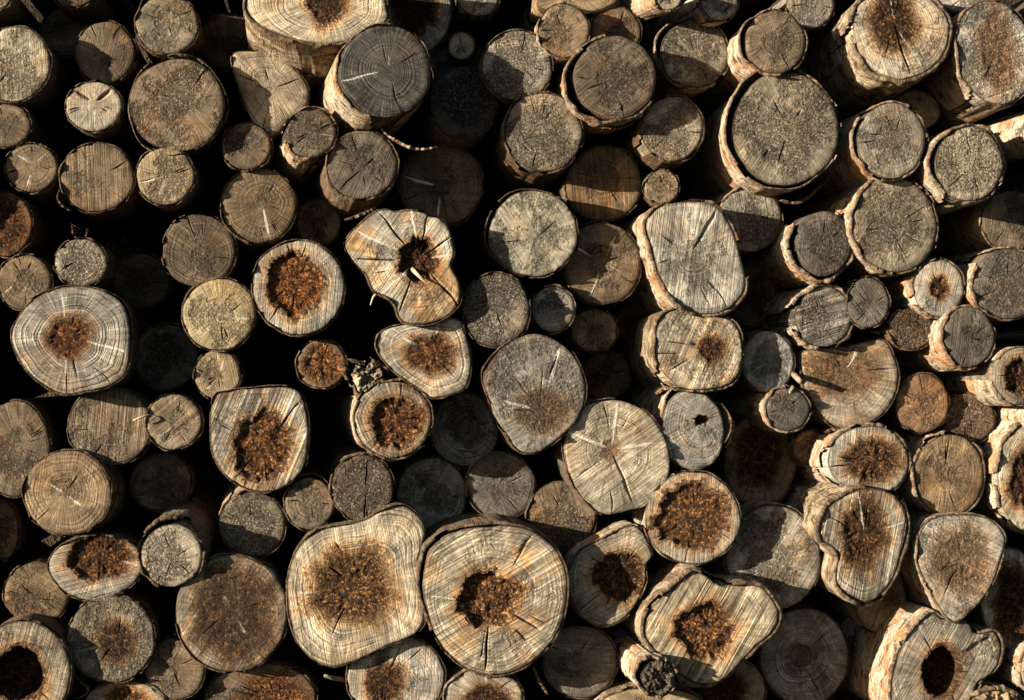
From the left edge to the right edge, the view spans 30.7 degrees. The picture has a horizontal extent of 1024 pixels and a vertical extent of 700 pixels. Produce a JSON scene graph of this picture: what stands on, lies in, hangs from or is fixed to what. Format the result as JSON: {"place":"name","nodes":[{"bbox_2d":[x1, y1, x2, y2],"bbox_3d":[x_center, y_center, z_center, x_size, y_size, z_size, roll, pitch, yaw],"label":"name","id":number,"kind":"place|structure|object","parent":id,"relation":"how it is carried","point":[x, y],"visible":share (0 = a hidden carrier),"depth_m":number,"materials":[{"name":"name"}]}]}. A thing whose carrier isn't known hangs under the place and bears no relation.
{"place":"outdoors","nodes":[
{"label":"outdoors","id":0,"kind":"place"},
{"bbox_2d":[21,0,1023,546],"bbox_3d":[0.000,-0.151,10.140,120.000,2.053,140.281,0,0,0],"label":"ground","id":1,"kind":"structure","parent":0,"point":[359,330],"depth_m":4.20,"materials":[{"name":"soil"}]},
{"bbox_2d":[66,676,96,699],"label":"log","id":2,"kind":"object","parent":1,"relation":"on","point":[80,689],"visible":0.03,"depth_m":3.53,"materials":[{"name":"black wood"}]},
{"bbox_2d":[0,600,84,699],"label":"log","id":3,"kind":"object","parent":2,"relation":"on","point":[36,659],"visible":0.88,"depth_m":2.99,"materials":[{"name":"beige wood"}]},
{"bbox_2d":[2,536,78,620],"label":"log","id":4,"kind":"object","parent":3,"relation":"on","point":[30,586],"visible":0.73,"depth_m":3.06,"materials":[{"name":"brown wood"}]},
{"bbox_2d":[0,497,50,561],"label":"log","id":5,"kind":"object","parent":4,"relation":"on","point":[20,531],"visible":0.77,"depth_m":3.09,"materials":[{"name":"brown wood"}]},
{"bbox_2d":[0,395,80,498],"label":"log","id":6,"kind":"object","parent":5,"relation":"on","point":[33,430],"visible":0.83,"depth_m":3.05,"materials":[{"name":"brown wood"}]},
{"bbox_2d":[128,438,209,512],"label":"log","id":7,"kind":"object","parent":1,"relation":"on","point":[160,480],"visible":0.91,"depth_m":3.12,"materials":[{"name":"brown wood"}]},
{"bbox_2d":[67,385,189,467],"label":"log","id":8,"kind":"object","parent":7,"relation":"on","point":[105,428],"visible":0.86,"depth_m":3.05,"materials":[{"name":"beige wood"}]},
{"bbox_2d":[10,284,173,395],"bbox_3d":[-0.758,-0.008,3.520,0.195,0.181,1.055,0,-1,-6],"label":"log","id":9,"kind":"object","parent":8,"relation":"on","point":[70,340],"visible":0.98,"depth_m":3.00,"materials":[{"name":"beige wood"}]},
{"bbox_2d":[0,253,66,310],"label":"log","id":10,"kind":"object","parent":9,"relation":"on","point":[25,278],"visible":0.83,"depth_m":3.05,"materials":[{"name":"brown wood"}]},
{"bbox_2d":[0,190,106,262],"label":"log","id":11,"kind":"object","parent":10,"relation":"on","point":[27,226],"visible":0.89,"depth_m":3.07,"materials":[{"name":"brown wood"}]},
{"bbox_2d":[4,142,120,240],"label":"log","id":12,"kind":"object","parent":11,"relation":"on","point":[31,169],"visible":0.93,"depth_m":3.07,"materials":[{"name":"brown wood"}]},
{"bbox_2d":[0,103,70,159],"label":"log","id":13,"kind":"object","parent":12,"relation":"on","point":[22,125],"visible":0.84,"depth_m":3.06,"materials":[{"name":"brown wood"}]},
{"bbox_2d":[0,25,91,150],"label":"log","id":14,"kind":"object","parent":13,"relation":"on","point":[39,81],"visible":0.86,"depth_m":3.04,"materials":[{"name":"beige wood"}]},
{"bbox_2d":[53,237,122,292],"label":"log","id":15,"kind":"object","parent":9,"relation":"on","point":[87,261],"visible":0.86,"depth_m":3.04,"materials":[{"name":"grey wood"}]},
{"bbox_2d":[58,142,172,252],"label":"log","id":16,"kind":"object","parent":15,"relation":"on","point":[98,181],"visible":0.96,"depth_m":3.06,"materials":[{"name":"brown wood"}]},
{"bbox_2d":[184,669,213,699],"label":"log","id":17,"kind":"object","parent":1,"relation":"on","point":[199,695],"visible":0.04,"depth_m":3.63,"materials":[{"name":"black wood"}]},
{"bbox_2d":[83,671,166,699],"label":"log","id":18,"kind":"object","parent":17,"relation":"on","point":[137,687],"visible":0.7,"depth_m":3.04,"materials":[{"name":"brown wood"}]},
{"bbox_2d":[65,575,181,683],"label":"log","id":19,"kind":"object","parent":18,"relation":"on","point":[110,639],"visible":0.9,"depth_m":3.02,"materials":[{"name":"brown wood"}]},
{"bbox_2d":[47,512,160,601],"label":"log","id":20,"kind":"object","parent":19,"relation":"on","point":[86,567],"visible":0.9,"depth_m":3.02,"materials":[{"name":"brown wood"}]},
{"bbox_2d":[21,448,154,535],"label":"log","id":21,"kind":"object","parent":20,"relation":"on","point":[71,492],"visible":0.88,"depth_m":3.03,"materials":[{"name":"brown wood"}]},
{"bbox_2d":[318,665,351,699],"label":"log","id":22,"kind":"object","parent":1,"relation":"on","point":[329,689],"visible":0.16,"depth_m":3.65,"materials":[{"name":"black wood"}]},
{"bbox_2d":[345,622,446,699],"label":"log","id":23,"kind":"object","parent":22,"relation":"on","point":[413,667],"visible":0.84,"depth_m":3.06,"materials":[{"name":"beige wood"}]},
{"bbox_2d":[286,494,425,667],"bbox_3d":[-0.300,0.388,3.558,0.231,0.268,1.055,0,0,-5],"label":"log","id":24,"kind":"object","parent":23,"relation":"on","point":[351,592],"visible":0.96,"depth_m":3.04,"materials":[{"name":"beige wood"}]},
{"bbox_2d":[309,422,395,519],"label":"log","id":25,"kind":"object","parent":24,"relation":"on","point":[362,482],"visible":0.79,"depth_m":3.07,"materials":[{"name":"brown wood"}]},
{"bbox_2d":[313,378,433,461],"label":"log","id":26,"kind":"object","parent":25,"relation":"on","point":[392,420],"visible":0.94,"depth_m":3.06,"materials":[{"name":"brown wood"}]},
{"bbox_2d":[295,338,347,388],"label":"log","id":27,"kind":"object","parent":26,"relation":"on","point":[320,363],"visible":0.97,"depth_m":3.06,"materials":[{"name":"brown wood"}]},
{"bbox_2d":[251,239,346,347],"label":"log","id":28,"kind":"object","parent":27,"relation":"on","point":[298,290],"visible":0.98,"depth_m":3.04,"materials":[{"name":"brown wood"}]},
{"bbox_2d":[289,128,399,263],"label":"log","id":29,"kind":"object","parent":28,"relation":"on","point":[358,172],"visible":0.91,"depth_m":3.07,"materials":[{"name":"brown wood"}]},
{"bbox_2d":[298,22,432,207],"bbox_3d":[-0.331,-0.391,3.510,0.160,0.160,1.053,0,-7,-14],"label":"log","id":30,"kind":"object","parent":29,"relation":"on","point":[377,78],"visible":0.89,"depth_m":3.01,"materials":[{"name":"grey wood"}]},
{"bbox_2d":[242,0,390,105],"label":"log","id":31,"kind":"object","parent":30,"relation":"on","point":[308,39],"visible":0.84,"depth_m":3.01,"materials":[{"name":"beige wood"}]},
{"bbox_2d":[385,445,467,527],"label":"log","id":32,"kind":"object","parent":24,"relation":"on","point":[430,487],"visible":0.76,"depth_m":3.16,"materials":[{"name":"grey wood"}]},
{"bbox_2d":[423,391,500,468],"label":"log","id":33,"kind":"object","parent":32,"relation":"on","point":[464,434],"visible":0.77,"depth_m":3.18,"materials":[{"name":"grey wood"}]},
{"bbox_2d":[368,317,471,399],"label":"log","id":34,"kind":"object","parent":33,"relation":"on","point":[433,362],"visible":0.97,"depth_m":3.06,"materials":[{"name":"beige wood"}]},
{"bbox_2d":[343,209,462,327],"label":"log","id":35,"kind":"object","parent":34,"relation":"on","point":[400,262],"visible":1,"depth_m":3.03,"materials":[{"name":"beige wood"}]},
{"bbox_2d":[389,143,484,236],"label":"log","id":36,"kind":"object","parent":35,"relation":"on","point":[447,184],"visible":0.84,"depth_m":3.16,"materials":[{"name":"brown wood"}]},
{"bbox_2d":[378,67,498,208],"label":"log","id":37,"kind":"object","parent":36,"relation":"on","point":[458,107],"visible":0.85,"depth_m":3.12,"materials":[{"name":"grey wood"}]},
{"bbox_2d":[515,664,571,699],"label":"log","id":38,"kind":"object","parent":1,"relation":"on","point":[530,684],"visible":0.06,"depth_m":3.35,"materials":[{"name":"black wood"}]},
{"bbox_2d":[432,632,524,699],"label":"log","id":39,"kind":"object","parent":38,"relation":"on","point":[462,683],"visible":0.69,"depth_m":3.07,"materials":[{"name":"beige wood"}]},
{"bbox_2d":[416,501,569,678],"bbox_3d":[-0.101,0.388,3.541,0.251,0.258,1.056,0,2,-8],"label":"log","id":40,"kind":"object","parent":39,"relation":"on","point":[494,589],"visible":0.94,"depth_m":3.03,"materials":[{"name":"beige wood"}]},
{"bbox_2d":[461,446,536,516],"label":"log","id":41,"kind":"object","parent":40,"relation":"on","point":[497,480],"visible":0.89,"depth_m":3.15,"materials":[{"name":"brown wood"}]},
{"bbox_2d":[464,334,587,454],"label":"log","id":42,"kind":"object","parent":41,"relation":"on","point":[532,389],"visible":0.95,"depth_m":3.06,"materials":[{"name":"grey wood"}]},
{"bbox_2d":[450,271,531,350],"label":"log","id":43,"kind":"object","parent":42,"relation":"on","point":[494,310],"visible":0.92,"depth_m":3.06,"materials":[{"name":"grey wood"}]},
{"bbox_2d":[524,284,575,334],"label":"log","id":44,"kind":"object","parent":42,"relation":"on","point":[553,307],"visible":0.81,"depth_m":3.10,"materials":[{"name":"grey wood"}]},
{"bbox_2d":[453,188,579,288],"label":"log","id":45,"kind":"object","parent":44,"relation":"on","point":[527,237],"visible":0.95,"depth_m":3.09,"materials":[{"name":"beige wood"}]},
{"bbox_2d":[453,91,584,248],"bbox_3d":[-0.011,-0.320,3.620,0.141,0.143,1.055,0,-5,-7],"label":"log","id":46,"kind":"object","parent":45,"relation":"on","point":[536,141],"visible":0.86,"depth_m":3.11,"materials":[{"name":"brown wood"}]},
{"bbox_2d":[470,29,553,159],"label":"log","id":47,"kind":"object","parent":46,"relation":"on","point":[513,65],"visible":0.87,"depth_m":3.11,"materials":[{"name":"grey wood"}]},
{"bbox_2d":[533,605,618,699],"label":"log","id":48,"kind":"object","parent":38,"relation":"on","point":[578,659],"visible":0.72,"depth_m":3.11,"materials":[{"name":"wood"}]},
{"bbox_2d":[561,513,652,626],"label":"log","id":49,"kind":"object","parent":48,"relation":"on","point":[608,559],"visible":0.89,"depth_m":3.09,"materials":[{"name":"brown wood"}]},
{"bbox_2d":[511,397,671,515],"bbox_3d":[0.126,0.185,3.601,0.184,0.197,1.053,0,-1,-5],"label":"log","id":50,"kind":"object","parent":49,"relation":"on","point":[606,455],"visible":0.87,"depth_m":3.08,"materials":[{"name":"beige wood"}]},
{"bbox_2d":[576,350,631,399],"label":"log","id":51,"kind":"object","parent":50,"relation":"on","point":[608,373],"visible":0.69,"depth_m":3.25,"materials":[{"name":"brown wood"}]},
{"bbox_2d":[545,307,618,354],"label":"log","id":52,"kind":"object","parent":51,"relation":"on","point":[592,330],"visible":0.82,"depth_m":3.17,"materials":[{"name":"brown wood"}]},
{"bbox_2d":[524,221,641,311],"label":"log","id":53,"kind":"object","parent":52,"relation":"on","point":[602,267],"visible":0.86,"depth_m":3.13,"materials":[{"name":"brown wood"}]},
{"bbox_2d":[547,145,641,227],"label":"log","id":54,"kind":"object","parent":53,"relation":"on","point":[599,183],"visible":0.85,"depth_m":3.17,"materials":[{"name":"brown wood"}]},
{"bbox_2d":[545,34,655,152],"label":"log","id":55,"kind":"object","parent":54,"relation":"on","point":[599,83],"visible":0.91,"depth_m":3.08,"materials":[{"name":"brown wood"}]},
{"bbox_2d":[605,95,705,178],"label":"log","id":56,"kind":"object","parent":54,"relation":"on","point":[667,132],"visible":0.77,"depth_m":3.12,"materials":[{"name":"brown wood"}]},
{"bbox_2d":[601,16,728,144],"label":"log","id":57,"kind":"object","parent":56,"relation":"on","point":[690,54],"visible":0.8,"depth_m":3.15,"materials":[{"name":"wood"}]},
{"bbox_2d":[747,600,849,699],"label":"log","id":58,"kind":"object","parent":1,"relation":"on","point":[803,653],"visible":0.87,"depth_m":3.24,"materials":[{"name":"wood"}]},
{"bbox_2d":[711,500,820,608],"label":"log","id":59,"kind":"object","parent":58,"relation":"on","point":[775,548],"visible":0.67,"depth_m":3.14,"materials":[{"name":"wood"}]},
{"bbox_2d":[700,416,797,503],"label":"log","id":60,"kind":"object","parent":59,"relation":"on","point":[752,463],"visible":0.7,"depth_m":3.23,"materials":[{"name":"brown wood"}]},
{"bbox_2d":[706,385,811,432],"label":"log","id":61,"kind":"object","parent":60,"relation":"on","point":[784,409],"visible":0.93,"depth_m":3.13,"materials":[{"name":"grey wood"}]},
{"bbox_2d":[723,329,795,391],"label":"log","id":62,"kind":"object","parent":61,"relation":"on","point":[769,362],"visible":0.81,"depth_m":3.13,"materials":[{"name":"grey wood"}]},
{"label":"log","id":63,"kind":"object","parent":62,"relation":"on","visible":0},
{"bbox_2d":[703,187,783,253],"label":"log","id":64,"kind":"object","parent":63,"relation":"on","point":[757,221],"visible":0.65,"depth_m":3.18,"materials":[{"name":"wood"}]},
{"bbox_2d":[671,69,840,202],"bbox_3d":[0.385,-0.339,3.596,0.199,0.205,1.055,0,-3,-7],"label":"log","id":65,"kind":"object","parent":64,"relation":"on","point":[770,136],"visible":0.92,"depth_m":3.08,"materials":[{"name":"beige wood"}]},
{"bbox_2d":[690,8,807,117],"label":"log","id":66,"kind":"object","parent":65,"relation":"on","point":[772,42],"visible":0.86,"depth_m":3.08,"materials":[{"name":"brown wood"}]},
{"bbox_2d":[802,596,860,655],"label":"log","id":67,"kind":"object","parent":1,"relation":"on","point":[850,628],"visible":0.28,"depth_m":3.30,"materials":[{"name":"brown wood"}]},
{"bbox_2d":[807,573,906,633],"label":"log","id":68,"kind":"object","parent":67,"relation":"on","point":[871,616],"visible":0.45,"depth_m":3.22,"materials":[{"name":"brown wood"}]},
{"bbox_2d":[779,478,910,605],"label":"log","id":69,"kind":"object","parent":68,"relation":"on","point":[859,534],"visible":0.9,"depth_m":3.09,"materials":[{"name":"beige wood"}]},
{"bbox_2d":[794,422,912,491],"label":"log","id":70,"kind":"object","parent":69,"relation":"on","point":[876,455],"visible":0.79,"depth_m":3.12,"materials":[{"name":"beige wood"}]},
{"bbox_2d":[787,339,900,428],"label":"log","id":71,"kind":"object","parent":70,"relation":"on","point":[844,384],"visible":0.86,"depth_m":3.15,"materials":[{"name":"brown wood"}]},
{"bbox_2d":[742,283,853,349],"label":"log","id":72,"kind":"object","parent":71,"relation":"on","point":[813,317],"visible":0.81,"depth_m":3.13,"materials":[{"name":"grey wood"}]},
{"bbox_2d":[740,209,853,290],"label":"log","id":73,"kind":"object","parent":72,"relation":"on","point":[815,248],"visible":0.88,"depth_m":3.11,"materials":[{"name":"wood"}]},
{"bbox_2d":[831,276,891,329],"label":"log","id":74,"kind":"object","parent":71,"relation":"on","point":[868,303],"visible":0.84,"depth_m":3.13,"materials":[{"name":"grey wood"}]},
{"bbox_2d":[783,178,939,286],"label":"log","id":75,"kind":"object","parent":74,"relation":"on","point":[892,228],"visible":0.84,"depth_m":3.11,"materials":[{"name":"beige wood"}]},
{"bbox_2d":[777,100,928,210],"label":"log","id":76,"kind":"object","parent":75,"relation":"on","point":[884,141],"visible":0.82,"depth_m":3.10,"materials":[{"name":"brown wood"}]},
{"bbox_2d":[793,0,953,121],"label":"log","id":77,"kind":"object","parent":76,"relation":"on","point":[861,55],"visible":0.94,"depth_m":3.10,"materials":[{"name":"beige wood"}]},
{"bbox_2d":[904,123,1006,215],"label":"log","id":78,"kind":"object","parent":75,"relation":"on","point":[961,166],"visible":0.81,"depth_m":3.08,"materials":[{"name":"beige wood"}]},
{"bbox_2d":[981,112,1023,161],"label":"log","id":79,"kind":"object","parent":78,"relation":"on","point":[1008,131],"visible":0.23,"depth_m":3.18,"materials":[{"name":"beige wood"}]},
{"bbox_2d":[908,0,1023,136],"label":"log","id":80,"kind":"object","parent":79,"relation":"on","point":[978,74],"visible":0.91,"depth_m":3.12,"materials":[{"name":"beige wood"}]},
{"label":"log","id":81,"kind":"object","parent":1,"relation":"on","visible":0},
{"bbox_2d":[964,677,1023,699],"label":"log","id":82,"kind":"object","parent":81,"relation":"on","point":[989,689],"visible":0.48,"depth_m":3.12,"materials":[{"name":"beige wood"}]},
{"bbox_2d":[840,601,1004,699],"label":"log","id":83,"kind":"object","parent":82,"relation":"on","point":[909,650],"visible":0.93,"depth_m":3.12,"materials":[{"name":"beige wood"}]},
{"bbox_2d":[900,508,1006,623],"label":"log","id":84,"kind":"object","parent":83,"relation":"on","point":[951,565],"visible":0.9,"depth_m":3.11,"materials":[{"name":"beige wood"}]},
{"bbox_2d":[891,430,985,513],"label":"log","id":85,"kind":"object","parent":84,"relation":"on","point":[947,473],"visible":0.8,"depth_m":3.14,"materials":[{"name":"brown wood"}]},
{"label":"log","id":86,"kind":"object","parent":1,"relation":"on","visible":0},
{"bbox_2d":[204,625,318,699],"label":"log","id":87,"kind":"object","parent":86,"relation":"on","point":[288,669],"visible":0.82,"depth_m":3.07,"materials":[{"name":"brown wood"}]},
{"bbox_2d":[175,524,295,673],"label":"log","id":88,"kind":"object","parent":87,"relation":"on","point":[231,616],"visible":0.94,"depth_m":3.03,"materials":[{"name":"brown wood"}]},
{"bbox_2d":[136,445,228,588],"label":"log","id":89,"kind":"object","parent":88,"relation":"on","point":[177,545],"visible":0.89,"depth_m":3.02,"materials":[{"name":"beige wood"}]},
{"bbox_2d":[218,480,287,557],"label":"log","id":90,"kind":"object","parent":88,"relation":"on","point":[253,524],"visible":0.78,"depth_m":3.06,"materials":[{"name":"grey wood"}]},
{"bbox_2d":[210,383,316,493],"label":"log","id":91,"kind":"object","parent":90,"relation":"on","point":[262,437],"visible":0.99,"depth_m":3.05,"materials":[{"name":"brown wood"}]},
{"bbox_2d":[192,351,267,399],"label":"log","id":92,"kind":"object","parent":91,"relation":"on","point":[214,372],"visible":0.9,"depth_m":3.06,"materials":[{"name":"beige wood"}]},
{"bbox_2d":[181,277,274,355],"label":"log","id":93,"kind":"object","parent":92,"relation":"on","point":[220,314],"visible":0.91,"depth_m":3.05,"materials":[{"name":"beige wood"}]},
{"bbox_2d":[161,214,246,288],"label":"log","id":94,"kind":"object","parent":93,"relation":"on","point":[198,248],"visible":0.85,"depth_m":3.08,"materials":[{"name":"brown wood"}]},
{"bbox_2d":[135,148,219,220],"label":"log","id":95,"kind":"object","parent":94,"relation":"on","point":[172,188],"visible":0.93,"depth_m":3.05,"materials":[{"name":"beige wood"}]},
{"bbox_2d":[128,53,236,197],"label":"log","id":96,"kind":"object","parent":95,"relation":"on","point":[178,102],"visible":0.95,"depth_m":3.06,"materials":[{"name":"brown wood"}]},
{"bbox_2d":[219,168,297,290],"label":"log","id":97,"kind":"object","parent":94,"relation":"on","point":[258,211],"visible":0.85,"depth_m":3.09,"materials":[{"name":"brown wood"}]},
{"bbox_2d":[221,122,274,175],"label":"log","id":98,"kind":"object","parent":97,"relation":"on","point":[247,146],"visible":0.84,"depth_m":3.08,"materials":[{"name":"brown wood"}]},
{"bbox_2d":[230,49,310,149],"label":"log","id":99,"kind":"object","parent":98,"relation":"on","point":[274,94],"visible":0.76,"depth_m":3.10,"materials":[{"name":"beige wood"}]},
{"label":"log","id":100,"kind":"object","parent":1,"relation":"on","visible":0},
{"bbox_2d":[587,670,703,699],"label":"log","id":101,"kind":"object","parent":100,"relation":"on","point":[622,686],"visible":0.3,"depth_m":3.09,"materials":[{"name":"beige wood"}]},
{"bbox_2d":[620,550,782,687],"bbox_3d":[0.249,0.432,3.580,0.241,0.200,1.055,0,3,-9],"label":"log","id":102,"kind":"object","parent":101,"relation":"on","point":[708,625],"visible":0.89,"depth_m":3.07,"materials":[{"name":"beige wood"}]},
{"bbox_2d":[615,464,741,565],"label":"log","id":103,"kind":"object","parent":102,"relation":"on","point":[692,517],"visible":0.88,"depth_m":3.10,"materials":[{"name":"brown wood"}]},
{"bbox_2d":[617,386,731,471],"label":"log","id":104,"kind":"object","parent":103,"relation":"on","point":[696,428],"visible":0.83,"depth_m":3.10,"materials":[{"name":"grey wood"}]},
{"bbox_2d":[609,307,744,392],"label":"log","id":105,"kind":"object","parent":104,"relation":"on","point":[671,347],"visible":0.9,"depth_m":3.09,"materials":[{"name":"beige wood"}]},
{"bbox_2d":[599,198,747,316],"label":"log","id":106,"kind":"object","parent":105,"relation":"on","point":[692,264],"visible":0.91,"depth_m":3.09,"materials":[{"name":"beige wood"}]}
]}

